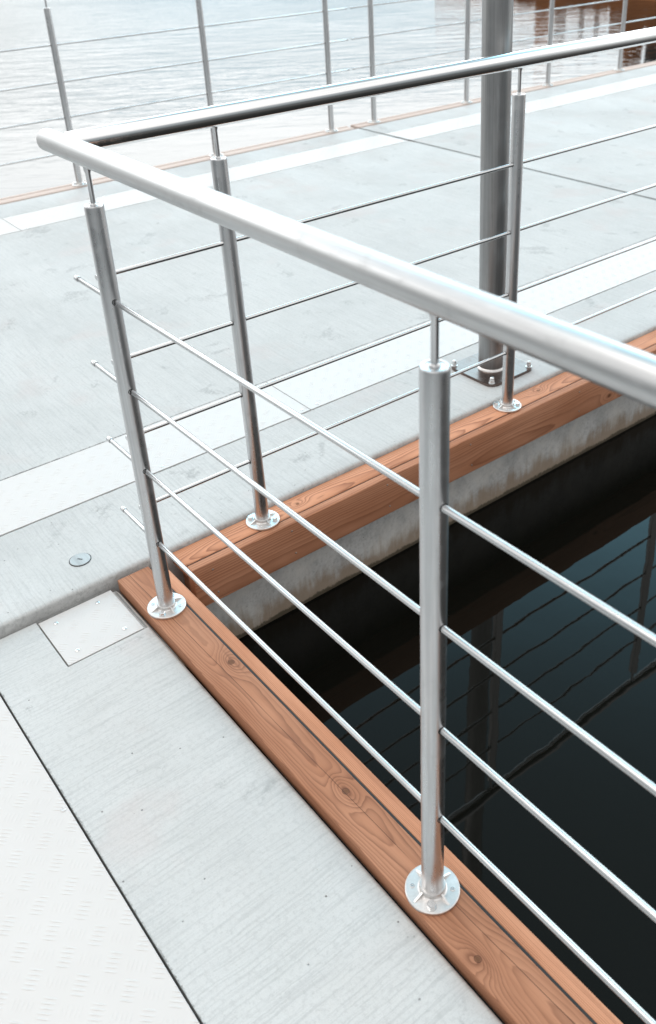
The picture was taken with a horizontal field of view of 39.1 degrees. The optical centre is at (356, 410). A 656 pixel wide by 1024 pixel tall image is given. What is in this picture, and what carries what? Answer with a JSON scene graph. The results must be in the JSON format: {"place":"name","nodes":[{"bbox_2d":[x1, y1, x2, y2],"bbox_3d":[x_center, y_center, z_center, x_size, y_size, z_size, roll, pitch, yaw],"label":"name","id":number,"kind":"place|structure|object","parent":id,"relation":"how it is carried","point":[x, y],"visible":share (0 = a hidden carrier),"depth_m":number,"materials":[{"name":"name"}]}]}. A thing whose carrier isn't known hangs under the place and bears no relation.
{"place":"outdoors","nodes":[
{"label":"outdoors","id":0,"kind":"place"},
{"bbox_2d":[0,0,655,1023],"bbox_3d":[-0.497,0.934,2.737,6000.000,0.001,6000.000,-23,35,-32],"label":"water","id":1,"kind":"structure","parent":0,"point":[586,522],"depth_m":3.20,"materials":[{"name":"black liquid"}]},
{"bbox_2d":[0,591,502,1023],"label":"pontoon deck","id":2,"kind":"structure","parent":1,"relation":"in","point":[250,889],"depth_m":1.88,"materials":[{"name":"concrete"}]},
{"bbox_2d":[38,590,143,666],"bbox_3d":[-0.719,0.585,2.494,0.213,0.012,0.207,-23,35,-32],"label":"hatch plate","id":3,"kind":"object","parent":2,"relation":"on","point":[82,631],"visible":1,"depth_m":2.49,"materials":[{"name":"metal"}]},
{"bbox_2d":[118,567,622,1023],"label":"timber edging","id":4,"kind":"object","parent":2,"relation":"attached to","point":[507,963],"visible":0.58,"depth_m":1.91,"materials":[{"name":"brown wood"}]},
{"bbox_2d":[36,128,655,1023],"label":"railing","id":5,"kind":"object","parent":4,"relation":"on","point":[432,882],"visible":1,"depth_m":1.43,"materials":[{"name":"metal"}]},
{"bbox_2d":[0,129,655,666],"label":"pontoon deck","id":6,"kind":"structure","parent":1,"relation":"in","point":[58,395],"depth_m":4.02,"materials":[{"name":"concrete"}]},
{"bbox_2d":[0,219,20,235],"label":"cover plate","id":7,"kind":"object","parent":6,"relation":"on","point":[6,227],"visible":1,"depth_m":5.52,"materials":[{"name":"metal"}]},
{"bbox_2d":[69,553,90,566],"bbox_3d":[-0.809,0.435,2.696,0.064,0.005,0.064,-23,35,-32],"label":"drain cap","id":8,"kind":"object","parent":6,"relation":"on","point":[79,559],"visible":1,"depth_m":2.69,"materials":[{"name":"grey metal"}]},
{"bbox_2d":[0,382,309,536],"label":"cover plate","id":9,"kind":"object","parent":6,"relation":"on","point":[32,496],"visible":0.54,"depth_m":3.16,"materials":[{"name":"metal"}]},
{"bbox_2d":[0,126,354,204],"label":"timber edging","id":10,"kind":"object","parent":6,"relation":"attached to","point":[43,192],"visible":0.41,"depth_m":6.77,"materials":[{"name":"brown wood"}]},
{"bbox_2d":[0,0,349,186],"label":"railing","id":11,"kind":"object","parent":10,"relation":"on","point":[60,82],"visible":0.81,"depth_m":6.41,"materials":[{"name":"metal"}]},
{"bbox_2d":[2,134,406,230],"bbox_3d":[-0.900,-1.632,6.400,3.052,0.010,0.328,-23,35,-32],"label":"cover plate","id":12,"kind":"object","parent":6,"relation":"on","point":[42,217],"visible":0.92,"depth_m":6.39,"materials":[{"name":"metal"}]},
{"bbox_2d":[173,330,655,605],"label":"timber edging","id":13,"kind":"object","parent":6,"relation":"attached to","point":[343,505],"visible":0.88,"depth_m":3.05,"materials":[{"name":"wood"}]},
{"bbox_2d":[64,27,655,530],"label":"railing","id":14,"kind":"object","parent":13,"relation":"on","point":[214,117],"visible":0.81,"depth_m":2.66,"materials":[{"name":"metal"}]},
{"bbox_2d":[266,236,655,409],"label":"cover plate","id":15,"kind":"object","parent":6,"relation":"on","point":[329,383],"visible":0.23,"depth_m":3.90,"materials":[{"name":"metal"}]},
{"bbox_2d":[451,0,531,386],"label":"mast","id":16,"kind":"object","parent":6,"relation":"on","point":[497,27],"visible":0.91,"depth_m":3.27,"materials":[{"name":"metal"}]},
{"bbox_2d":[417,142,655,199],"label":"joint seal","id":17,"kind":"object","parent":6,"relation":"attached to","point":[547,173],"visible":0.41,"depth_m":6.05,"materials":[{"name":"grey rubber"}]},
{"bbox_2d":[361,65,655,198],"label":"pontoon deck beyond","id":18,"kind":"object","parent":1,"relation":"on","point":[627,163],"visible":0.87,"depth_m":7.12,"materials":[{"name":"concrete"}]},
{"bbox_2d":[351,61,655,128],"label":"timber edging","id":19,"kind":"object","parent":18,"relation":"attached to","point":[459,104],"visible":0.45,"depth_m":8.38,"materials":[{"name":"brown wood"}]},
{"bbox_2d":[350,0,655,123],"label":"railing","id":20,"kind":"object","parent":19,"relation":"on","point":[372,65],"visible":0.94,"depth_m":7.99,"materials":[{"name":"metal"}]},
{"bbox_2d":[385,73,655,140],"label":"cover plate","id":21,"kind":"object","parent":18,"relation":"on","point":[436,128],"visible":0.67,"depth_m":8.07,"materials":[{"name":"metal"}]},
{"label":"pontoon deck near side","id":22,"kind":"structure","parent":0,"visible":0},
{"bbox_2d":[0,697,199,1023],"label":"cover plate","id":23,"kind":"object","parent":22,"relation":"on","point":[76,946],"visible":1,"depth_m":1.75,"materials":[{"name":"metal"}]}
]}

